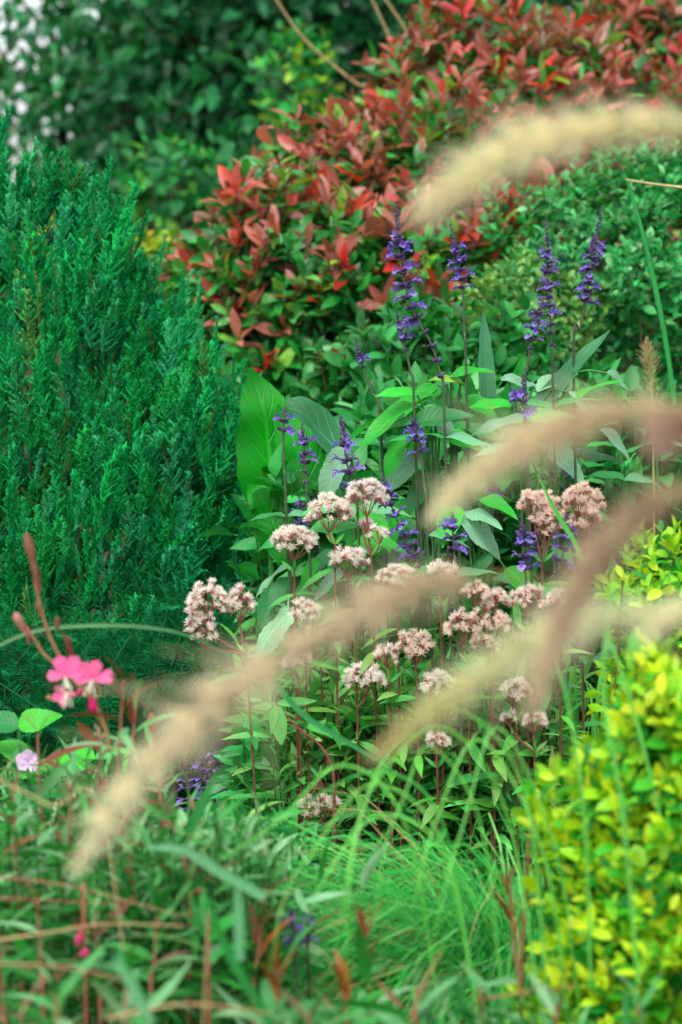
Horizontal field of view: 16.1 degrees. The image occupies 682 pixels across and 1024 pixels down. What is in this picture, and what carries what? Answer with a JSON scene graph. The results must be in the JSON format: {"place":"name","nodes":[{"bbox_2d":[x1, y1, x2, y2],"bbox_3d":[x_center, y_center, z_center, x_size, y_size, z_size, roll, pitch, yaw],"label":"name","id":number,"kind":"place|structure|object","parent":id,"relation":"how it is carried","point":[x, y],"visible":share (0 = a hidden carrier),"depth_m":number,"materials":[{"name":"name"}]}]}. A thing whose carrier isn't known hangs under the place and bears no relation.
{"place":"outdoors","nodes":[
{"label":"outdoors","id":0,"kind":"place"},
{"bbox_2d":[0,0,594,248],"label":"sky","id":1,"kind":"structure","parent":0,"point":[33,3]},
{"bbox_2d":[1,264,681,1023],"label":"ground","id":2,"kind":"structure","parent":0,"point":[57,360],"depth_m":5.38,"materials":[{"name":"plant"}]},
{"bbox_2d":[0,708,67,1008],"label":"broad leaf plant","id":3,"kind":"object","parent":2,"relation":"on","point":[10,722],"visible":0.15,"depth_m":2.40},
{"bbox_2d":[0,762,78,1023],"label":"gaura shoot","id":4,"kind":"object","parent":2,"relation":"on","point":[31,852],"visible":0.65,"depth_m":1.80,"materials":[{"name":"green plant"}]},
{"bbox_2d":[0,714,98,1018],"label":"gaura shoot","id":5,"kind":"object","parent":2,"relation":"on","point":[49,782],"visible":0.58,"depth_m":2.00,"materials":[{"name":"green plant"}]},
{"bbox_2d":[0,877,104,1023],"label":"gaura shoot","id":6,"kind":"object","parent":2,"relation":"on","point":[21,944],"visible":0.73,"depth_m":1.72,"materials":[{"name":"green plant"}]},
{"bbox_2d":[0,943,107,1023],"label":"gaura shoot","id":7,"kind":"object","parent":2,"relation":"on","point":[61,990],"visible":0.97,"depth_m":1.57,"materials":[{"name":"green plant"}]},
{"bbox_2d":[4,763,125,1018],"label":"gaura shoot","id":8,"kind":"object","parent":2,"relation":"on","point":[65,791],"visible":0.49,"depth_m":1.90,"materials":[{"name":"green plant"}]},
{"bbox_2d":[27,709,139,1023],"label":"gaura shoot","id":9,"kind":"object","parent":2,"relation":"on","point":[86,732],"visible":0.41,"depth_m":1.95,"materials":[{"name":"green plant"}]},
{"bbox_2d":[24,891,151,1023],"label":"gaura shoot","id":10,"kind":"object","parent":2,"relation":"on","point":[106,1012],"visible":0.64,"depth_m":1.72,"materials":[{"name":"green plant"}]},
{"bbox_2d":[13,532,173,1023],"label":"gaura","id":11,"kind":"object","parent":2,"relation":"on","point":[75,670],"visible":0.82,"depth_m":1.90,"materials":[{"name":"pink plant"}]},
{"bbox_2d":[0,569,228,799],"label":"conifer","id":12,"kind":"object","parent":2,"relation":"on","point":[15,670],"visible":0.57,"depth_m":3.01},
{"bbox_2d":[63,929,191,1023],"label":"gaura shoot","id":13,"kind":"object","parent":2,"relation":"on","point":[160,995],"visible":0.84,"depth_m":1.54,"materials":[{"name":"green plant"}]},
{"bbox_2d":[67,676,189,991],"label":"gaura shoot","id":14,"kind":"object","parent":2,"relation":"on","point":[131,711],"visible":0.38,"depth_m":2.00,"materials":[{"name":"green plant"}]},
{"bbox_2d":[0,102,263,842],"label":"conifer","id":15,"kind":"object","parent":2,"relation":"on","point":[174,437],"visible":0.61,"depth_m":3.23,"materials":[{"name":"green plant"}]},
{"bbox_2d":[69,873,214,1023],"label":"gaura shoot","id":16,"kind":"object","parent":2,"relation":"on","point":[156,899],"visible":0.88,"depth_m":1.72,"materials":[{"name":"green plant"}]},
{"bbox_2d":[52,558,255,823],"bbox_3d":[-0.207,0.281,3.114,0.355,0.438,0.250,0,6,0],"label":"conifer","id":17,"kind":"object","parent":2,"relation":"on","point":[180,606],"visible":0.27,"depth_m":3.08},
{"bbox_2d":[0,0,319,313],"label":"tree","id":18,"kind":"object","parent":2,"relation":"on","point":[10,79],"visible":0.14,"depth_m":9.63,"materials":[{"name":"green plant"}]},
{"bbox_2d":[108,127,246,242],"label":"leafy shrub","id":19,"kind":"object","parent":2,"relation":"on","point":[181,202],"visible":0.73,"depth_m":7.53,"materials":[{"name":"green plant"}]},
{"bbox_2d":[142,804,242,1023],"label":"gaura shoot","id":20,"kind":"object","parent":2,"relation":"on","point":[195,869],"visible":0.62,"depth_m":1.80,"materials":[{"name":"green plant"}]},
{"bbox_2d":[124,888,275,1023],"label":"gaura shoot","id":21,"kind":"object","parent":2,"relation":"on","point":[213,954],"visible":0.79,"depth_m":1.64,"materials":[{"name":"green plant"}]},
{"bbox_2d":[183,576,272,832],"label":"dome flower stem","id":22,"kind":"object","parent":2,"relation":"on","point":[198,592],"visible":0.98,"depth_m":2.55,"materials":[{"name":"pink plant"}]},
{"bbox_2d":[199,880,313,1023],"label":"gaura shoot","id":23,"kind":"object","parent":2,"relation":"on","point":[257,931],"visible":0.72,"depth_m":1.82,"materials":[{"name":"green plant"}]},
{"bbox_2d":[213,939,346,1023],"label":"gaura shoot","id":24,"kind":"object","parent":2,"relation":"on","point":[273,999],"visible":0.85,"depth_m":1.58,"materials":[{"name":"green plant"}]},
{"bbox_2d":[236,368,324,616],"bbox_3d":[-0.072,0.177,3.024,0.118,0.713,0.077,0,6,0],"label":"canna","id":25,"kind":"object","parent":2,"relation":"on","point":[258,433],"visible":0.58,"depth_m":3.01,"materials":[{"name":"green plant"}]},
{"bbox_2d":[147,154,419,583],"bbox_3d":[-0.072,-0.200,4.265,0.565,0.857,0.436,0,6,0],"label":"red tip shrub","id":26,"kind":"object","parent":2,"relation":"on","point":[274,340],"visible":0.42,"depth_m":4.16,"materials":[{"name":"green plant"}]},
{"bbox_2d":[248,405,318,830],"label":"sage stem","id":27,"kind":"object","parent":2,"relation":"on","point":[291,432],"visible":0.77,"depth_m":2.72,"materials":[{"name":"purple plant"}]},
{"bbox_2d":[8,788,572,1023],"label":"grass clump","id":28,"kind":"object","parent":2,"relation":"on","point":[402,943],"visible":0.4,"depth_m":2.06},
{"bbox_2d":[252,697,336,942],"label":"red stem shoot","id":29,"kind":"object","parent":2,"relation":"on","point":[280,728],"visible":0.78,"depth_m":2.50,"materials":[{"name":"green plant"}]},
{"bbox_2d":[0,715,589,1023],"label":"foreground foliage","id":30,"kind":"object","parent":2,"relation":"on","point":[248,867],"visible":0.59,"depth_m":1.82,"materials":[{"name":"green plant"}]},
{"bbox_2d":[145,844,266,900],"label":"broad grass","id":31,"kind":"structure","parent":30,"relation":"on","point":[208,864],"depth_m":1.60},
{"bbox_2d":[201,885,274,1023],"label":"broad grass","id":32,"kind":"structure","parent":30,"relation":"attached to","point":[244,980],"depth_m":1.50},
{"bbox_2d":[215,764,441,1014],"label":"long grass","id":33,"kind":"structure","parent":30,"relation":"on","point":[394,802],"depth_m":1.70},
{"bbox_2d":[270,783,480,1023],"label":"long grass","id":34,"kind":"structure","parent":30,"relation":"on","point":[352,796],"depth_m":1.70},
{"bbox_2d":[335,725,543,1023],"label":"long grass","id":35,"kind":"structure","parent":30,"relation":"on","point":[503,804],"depth_m":1.74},
{"bbox_2d":[373,745,505,1023],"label":"long grass","id":36,"kind":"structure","parent":30,"relation":"on","point":[448,760],"depth_m":1.70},
{"bbox_2d":[410,738,569,1023],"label":"long grass","id":37,"kind":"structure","parent":30,"relation":"on","point":[530,818],"depth_m":1.70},
{"bbox_2d":[430,726,580,1018],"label":"long grass","id":38,"kind":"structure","parent":30,"relation":"on","point":[515,747],"depth_m":1.70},
{"bbox_2d":[556,659,591,985],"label":"long grass","id":39,"kind":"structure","parent":30,"relation":"on","point":[585,834],"depth_m":1.65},
{"bbox_2d":[268,524,321,878],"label":"dome flower stem","id":40,"kind":"object","parent":2,"relation":"on","point":[290,533],"visible":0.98,"depth_m":2.60,"materials":[{"name":"pink plant"}]},
{"bbox_2d":[0,0,590,249],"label":"tree","id":41,"kind":"object","parent":2,"relation":"on","point":[223,106],"visible":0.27,"depth_m":8.94,"materials":[{"name":"green plant"}]},
{"bbox_2d":[247,19,344,163],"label":"leafy shrub","id":42,"kind":"object","parent":2,"relation":"on","point":[300,47],"visible":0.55,"depth_m":7.13,"materials":[{"name":"green plant"}]},
{"bbox_2d":[254,558,342,693],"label":"broad leaf plant","id":43,"kind":"object","parent":2,"relation":"on","point":[269,596],"visible":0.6,"depth_m":2.75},
{"bbox_2d":[258,423,361,966],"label":"sage stem","id":44,"kind":"object","parent":2,"relation":"on","point":[317,526],"visible":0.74,"depth_m":2.70,"materials":[{"name":"purple plant"}]},
{"bbox_2d":[277,596,345,899],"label":"dome flower stem","id":45,"kind":"object","parent":2,"relation":"on","point":[300,606],"visible":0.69,"depth_m":2.60,"materials":[{"name":"pink plant"}]},
{"bbox_2d":[285,396,363,916],"bbox_3d":[-0.030,0.195,3.051,0.118,0.678,0.087,0,6,0],"label":"canna","id":46,"kind":"object","parent":2,"relation":"on","point":[321,422],"visible":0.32,"depth_m":3.04,"materials":[{"name":"green plant"}]},
{"bbox_2d":[300,491,368,906],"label":"dome flower stem","id":47,"kind":"object","parent":2,"relation":"on","point":[324,499],"visible":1,"depth_m":2.60,"materials":[{"name":"pink plant"}]},
{"bbox_2d":[300,531,403,858],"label":"broad leaf plant","id":48,"kind":"object","parent":2,"relation":"on","point":[323,557],"visible":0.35,"depth_m":2.75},
{"bbox_2d":[318,446,390,928],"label":"broad leaf plant","id":49,"kind":"object","parent":2,"relation":"on","point":[327,483],"visible":0.26,"depth_m":2.78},
{"bbox_2d":[300,415,410,973],"bbox_3d":[0.021,0.249,2.719,0.088,0.717,0.104,5,8,41],"label":"sage stem","id":50,"kind":"object","parent":2,"relation":"on","point":[346,443],"visible":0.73,"depth_m":2.68,"materials":[{"name":"purple plant"}]},
{"bbox_2d":[322,660,390,906],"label":"dome flower stem","id":51,"kind":"object","parent":2,"relation":"on","point":[368,673],"visible":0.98,"depth_m":2.60,"materials":[{"name":"pink plant"}]},
{"bbox_2d":[321,543,397,892],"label":"dome flower stem","id":52,"kind":"object","parent":2,"relation":"on","point":[341,555],"visible":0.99,"depth_m":2.60,"materials":[{"name":"pink plant"}]},
{"bbox_2d":[53,532,681,877],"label":"fountain grass plume","id":53,"kind":"object","parent":2,"relation":"on","point":[348,619],"visible":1,"depth_m":0.95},
{"bbox_2d":[304,898,431,1023],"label":"gaura shoot","id":54,"kind":"object","parent":2,"relation":"on","point":[363,953],"visible":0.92,"depth_m":1.67,"materials":[{"name":"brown plant"}]},
{"bbox_2d":[337,477,403,900],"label":"dome flower stem","id":55,"kind":"object","parent":2,"relation":"on","point":[370,486],"visible":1,"depth_m":2.60,"materials":[{"name":"pink plant"}]},
{"bbox_2d":[353,642,417,927],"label":"dome flower stem","id":56,"kind":"object","parent":2,"relation":"on","point":[384,651],"visible":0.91,"depth_m":2.60,"materials":[{"name":"pink plant"}]},
{"bbox_2d":[323,955,460,1023],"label":"gaura shoot","id":57,"kind":"object","parent":2,"relation":"on","point":[388,1014],"visible":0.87,"depth_m":1.55,"materials":[{"name":"green plant"}]},
{"bbox_2d":[361,563,436,897],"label":"dome flower stem","id":58,"kind":"object","parent":2,"relation":"on","point":[390,567],"visible":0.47,"depth_m":2.61,"materials":[{"name":"pink plant"}]},
{"bbox_2d":[141,0,681,320],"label":"tree","id":59,"kind":"object","parent":2,"relation":"on","point":[357,24],"visible":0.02,"depth_m":9.24,"materials":[{"name":"green plant"}]},
{"bbox_2d":[360,386,481,685],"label":"broad leaf plant","id":60,"kind":"object","parent":2,"relation":"on","point":[382,423],"visible":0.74,"depth_m":2.76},
{"bbox_2d":[379,628,462,890],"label":"dome flower stem","id":61,"kind":"object","parent":2,"relation":"on","point":[422,638],"visible":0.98,"depth_m":2.60,"materials":[{"name":"pink plant"}]},
{"bbox_2d":[217,61,625,397],"bbox_3d":[0.143,-0.336,4.486,0.821,0.990,0.514,0,6,0],"label":"red tip shrub","id":62,"kind":"object","parent":2,"relation":"on","point":[362,153],"visible":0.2,"depth_m":4.45,"materials":[{"name":"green plant"}]},
{"bbox_2d":[375,473,475,907],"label":"sage stem","id":63,"kind":"object","parent":2,"relation":"on","point":[399,526],"visible":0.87,"depth_m":2.62,"materials":[{"name":"purple plant"}]},
{"bbox_2d":[384,311,473,904],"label":"sage stem","id":64,"kind":"object","parent":2,"relation":"on","point":[430,416],"visible":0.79,"depth_m":2.74,"materials":[{"name":"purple plant"}]},
{"bbox_2d":[183,358,681,930],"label":"bed foliage","id":65,"kind":"object","parent":2,"relation":"on","point":[361,416],"visible":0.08,"depth_m":3.02,"materials":[{"name":"green plant"}]},
{"bbox_2d":[203,585,597,899],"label":"bed sprigs","id":66,"kind":"object","parent":65,"relation":"attached to","point":[289,773],"visible":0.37,"depth_m":2.65,"materials":[{"name":"green plant"}]},
{"bbox_2d":[385,201,488,866],"bbox_3d":[0.117,0.129,2.765,0.120,0.962,0.117,5,8,39],"label":"sage stem","id":67,"kind":"object","parent":2,"relation":"on","point":[398,242],"visible":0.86,"depth_m":2.72,"materials":[{"name":"purple plant"}]},
{"bbox_2d":[377,444,496,659],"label":"broad leaf plant","id":68,"kind":"object","parent":2,"relation":"on","point":[401,473],"visible":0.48,"depth_m":2.79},
{"bbox_2d":[403,415,475,871],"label":"sage stem","id":69,"kind":"object","parent":2,"relation":"on","point":[412,428],"visible":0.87,"depth_m":2.70,"materials":[{"name":"purple plant"}]},
{"bbox_2d":[414,558,477,894],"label":"dome flower stem","id":70,"kind":"object","parent":2,"relation":"on","point":[429,765],"visible":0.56,"depth_m":2.60,"materials":[{"name":"pink plant"}]},
{"bbox_2d":[277,279,617,458],"bbox_3d":[0.155,0.000,3.749,0.584,0.718,0.257,0,6,0],"label":"leaved shrub","id":71,"kind":"object","parent":2,"relation":"on","point":[507,332],"visible":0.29,"depth_m":3.70,"materials":[{"name":"green plant"}]},
{"bbox_2d":[398,366,497,657],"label":"broad leaf plant","id":72,"kind":"object","parent":2,"relation":"on","point":[425,391],"visible":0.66,"depth_m":2.80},
{"bbox_2d":[320,173,601,379],"bbox_3d":[0.208,-0.179,4.190,0.509,0.821,0.313,0,6,0],"label":"red tip shrub","id":73,"kind":"object","parent":2,"relation":"on","point":[432,254],"visible":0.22,"depth_m":4.11,"materials":[{"name":"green plant"}]},
{"bbox_2d":[408,512,514,909],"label":"sage stem","id":74,"kind":"object","parent":2,"relation":"on","point":[452,527],"visible":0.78,"depth_m":2.61,"materials":[{"name":"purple plant"}]},
{"bbox_2d":[432,226,503,924],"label":"sage stem","id":75,"kind":"object","parent":2,"relation":"on","point":[455,249],"visible":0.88,"depth_m":2.78,"materials":[{"name":"purple plant"}]},
{"bbox_2d":[432,605,510,920],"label":"dome flower stem","id":76,"kind":"object","parent":2,"relation":"on","point":[474,624],"visible":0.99,"depth_m":2.60,"materials":[{"name":"pink plant"}]},
{"bbox_2d":[438,955,529,1023],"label":"gaura shoot","id":77,"kind":"object","parent":2,"relation":"on","point":[468,1016],"visible":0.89,"depth_m":1.62,"materials":[{"name":"green plant"}]},
{"bbox_2d":[455,581,513,907],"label":"dome flower stem","id":78,"kind":"object","parent":2,"relation":"on","point":[488,602],"visible":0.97,"depth_m":2.60,"materials":[{"name":"pink plant"}]},
{"bbox_2d":[437,494,535,898],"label":"broad leaf plant","id":79,"kind":"object","parent":2,"relation":"on","point":[473,523],"visible":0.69,"depth_m":2.72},
{"bbox_2d":[449,609,525,929],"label":"dome flower stem","id":80,"kind":"object","parent":2,"relation":"on","point":[499,618],"visible":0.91,"depth_m":2.60,"materials":[{"name":"pink plant"}]},
{"bbox_2d":[388,310,609,632],"bbox_3d":[0.180,0.173,2.873,0.260,0.824,0.081,4,7,31],"label":"sword leaf plant","id":81,"kind":"object","parent":2,"relation":"on","point":[487,386],"visible":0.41,"depth_m":2.84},
{"bbox_2d":[334,0,681,350],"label":"red tip shrub","id":82,"kind":"object","parent":2,"relation":"on","point":[527,63],"visible":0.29,"depth_m":4.86,"materials":[{"name":"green plant"}]},
{"bbox_2d":[486,676,549,909],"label":"dome flower stem","id":83,"kind":"object","parent":2,"relation":"on","point":[526,752],"visible":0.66,"depth_m":2.60,"materials":[{"name":"pink plant"}]},
{"bbox_2d":[481,861,558,1022],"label":"gaura shoot","id":84,"kind":"object","parent":2,"relation":"on","point":[512,949],"visible":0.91,"depth_m":1.77,"materials":[{"name":"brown plant"}]},
{"bbox_2d":[471,299,573,630],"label":"sage stem","id":85,"kind":"object","parent":2,"relation":"on","point":[536,319],"visible":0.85,"depth_m":2.73,"materials":[{"name":"green plant"}]},
{"bbox_2d":[364,567,681,795],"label":"fountain grass plume","id":86,"kind":"object","parent":2,"relation":"on","point":[467,685],"visible":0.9,"depth_m":0.92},
{"bbox_2d":[507,582,545,891],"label":"dome flower stem","id":87,"kind":"object","parent":2,"relation":"on","point":[528,591],"visible":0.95,"depth_m":2.60,"materials":[{"name":"pink plant"}]},
{"bbox_2d":[493,515,569,889],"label":"sage stem","id":88,"kind":"object","parent":2,"relation":"on","point":[521,533],"visible":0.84,"depth_m":2.62,"materials":[{"name":"purple plant"}]},
{"bbox_2d":[448,242,615,572],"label":"leaved shrub","id":89,"kind":"object","parent":2,"relation":"on","point":[518,275],"visible":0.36,"depth_m":3.83,"materials":[{"name":"green plant"}]},
{"bbox_2d":[388,63,681,237],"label":"fountain grass plume","id":90,"kind":"object","parent":2,"relation":"on","point":[580,129],"visible":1,"depth_m":0.90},
{"bbox_2d":[503,487,570,886],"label":"dome flower stem","id":91,"kind":"object","parent":2,"relation":"on","point":[545,514],"visible":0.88,"depth_m":2.62,"materials":[{"name":"pink plant"}]},
{"bbox_2d":[413,365,681,527],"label":"fountain grass plume","id":92,"kind":"object","parent":2,"relation":"on","point":[549,433],"visible":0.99,"depth_m":0.92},
{"bbox_2d":[470,369,630,917],"bbox_3d":[0.242,0.222,2.837,0.194,0.780,0.058,-1,6,-6],"label":"broad leaf plant","id":93,"kind":"object","parent":2,"relation":"on","point":[542,381],"visible":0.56,"depth_m":2.80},
{"bbox_2d":[480,427,630,669],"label":"broad leaf plant","id":94,"kind":"object","parent":2,"relation":"on","point":[590,455],"visible":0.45,"depth_m":2.85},
{"bbox_2d":[519,219,600,695],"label":"sage stem","id":95,"kind":"object","parent":2,"relation":"on","point":[547,271],"visible":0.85,"depth_m":2.76,"materials":[{"name":"purple plant"}]},
{"bbox_2d":[467,0,681,374],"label":"red tip shrub","id":96,"kind":"object","parent":2,"relation":"on","point":[640,23],"visible":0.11,"depth_m":5.28,"materials":[{"name":"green plant"}]},
{"bbox_2d":[476,135,681,588],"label":"leaved shrub","id":97,"kind":"object","parent":2,"relation":"on","point":[620,214],"visible":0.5,"depth_m":3.93,"materials":[{"name":"green plant"}]},
{"bbox_2d":[554,206,605,818],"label":"sage stem","id":98,"kind":"object","parent":2,"relation":"on","point":[589,277],"visible":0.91,"depth_m":2.80,"materials":[{"name":"purple plant"}]},
{"bbox_2d":[559,480,608,750],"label":"dome flower stem","id":99,"kind":"object","parent":2,"relation":"on","point":[582,500],"visible":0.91,"depth_m":2.62,"materials":[{"name":"pink plant"}]},
{"bbox_2d":[502,829,681,1023],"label":"golden shrub","id":100,"kind":"object","parent":2,"relation":"on","point":[603,994],"visible":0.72,"depth_m":1.74,"materials":[{"name":"yellow plant"}]},
{"bbox_2d":[504,470,681,722],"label":"fountain grass plume","id":101,"kind":"object","parent":2,"relation":"on","point":[569,605],"visible":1,"depth_m":0.80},
{"bbox_2d":[510,623,681,1014],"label":"golden shrub","id":102,"kind":"object","parent":2,"relation":"on","point":[654,680],"visible":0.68,"depth_m":1.78,"materials":[{"name":"yellow plant"}]},
{"bbox_2d":[571,969,660,1023],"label":"gaura shoot","id":103,"kind":"object","parent":2,"relation":"on","point":[638,1005],"visible":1,"depth_m":1.57,"materials":[{"name":"green plant"}]},
{"bbox_2d":[601,569,639,985],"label":"long grass","id":104,"kind":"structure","parent":2,"relation":"on","point":[609,737],"depth_m":1.60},
{"bbox_2d":[584,515,681,722],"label":"golden shrub","id":105,"kind":"object","parent":2,"relation":"on","point":[660,548],"visible":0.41,"depth_m":2.32,"materials":[{"name":"yellow plant"}]},
{"bbox_2d":[608,407,681,483],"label":"fountain grass plume","id":106,"kind":"object","parent":2,"relation":"on","point":[666,436],"visible":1,"depth_m":0.80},
{"bbox_2d":[622,166,676,404],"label":"long grass","id":107,"kind":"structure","parent":2,"relation":"on","point":[660,314],"depth_m":2.30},
{"bbox_2d":[628,577,681,650],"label":"fountain grass plume","id":108,"kind":"object","parent":2,"relation":"on","point":[659,625],"visible":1,"depth_m":0.90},
{"bbox_2d":[345,707,549,1018],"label":"long grass","id":109,"kind":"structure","parent":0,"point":[526,802],"depth_m":1.74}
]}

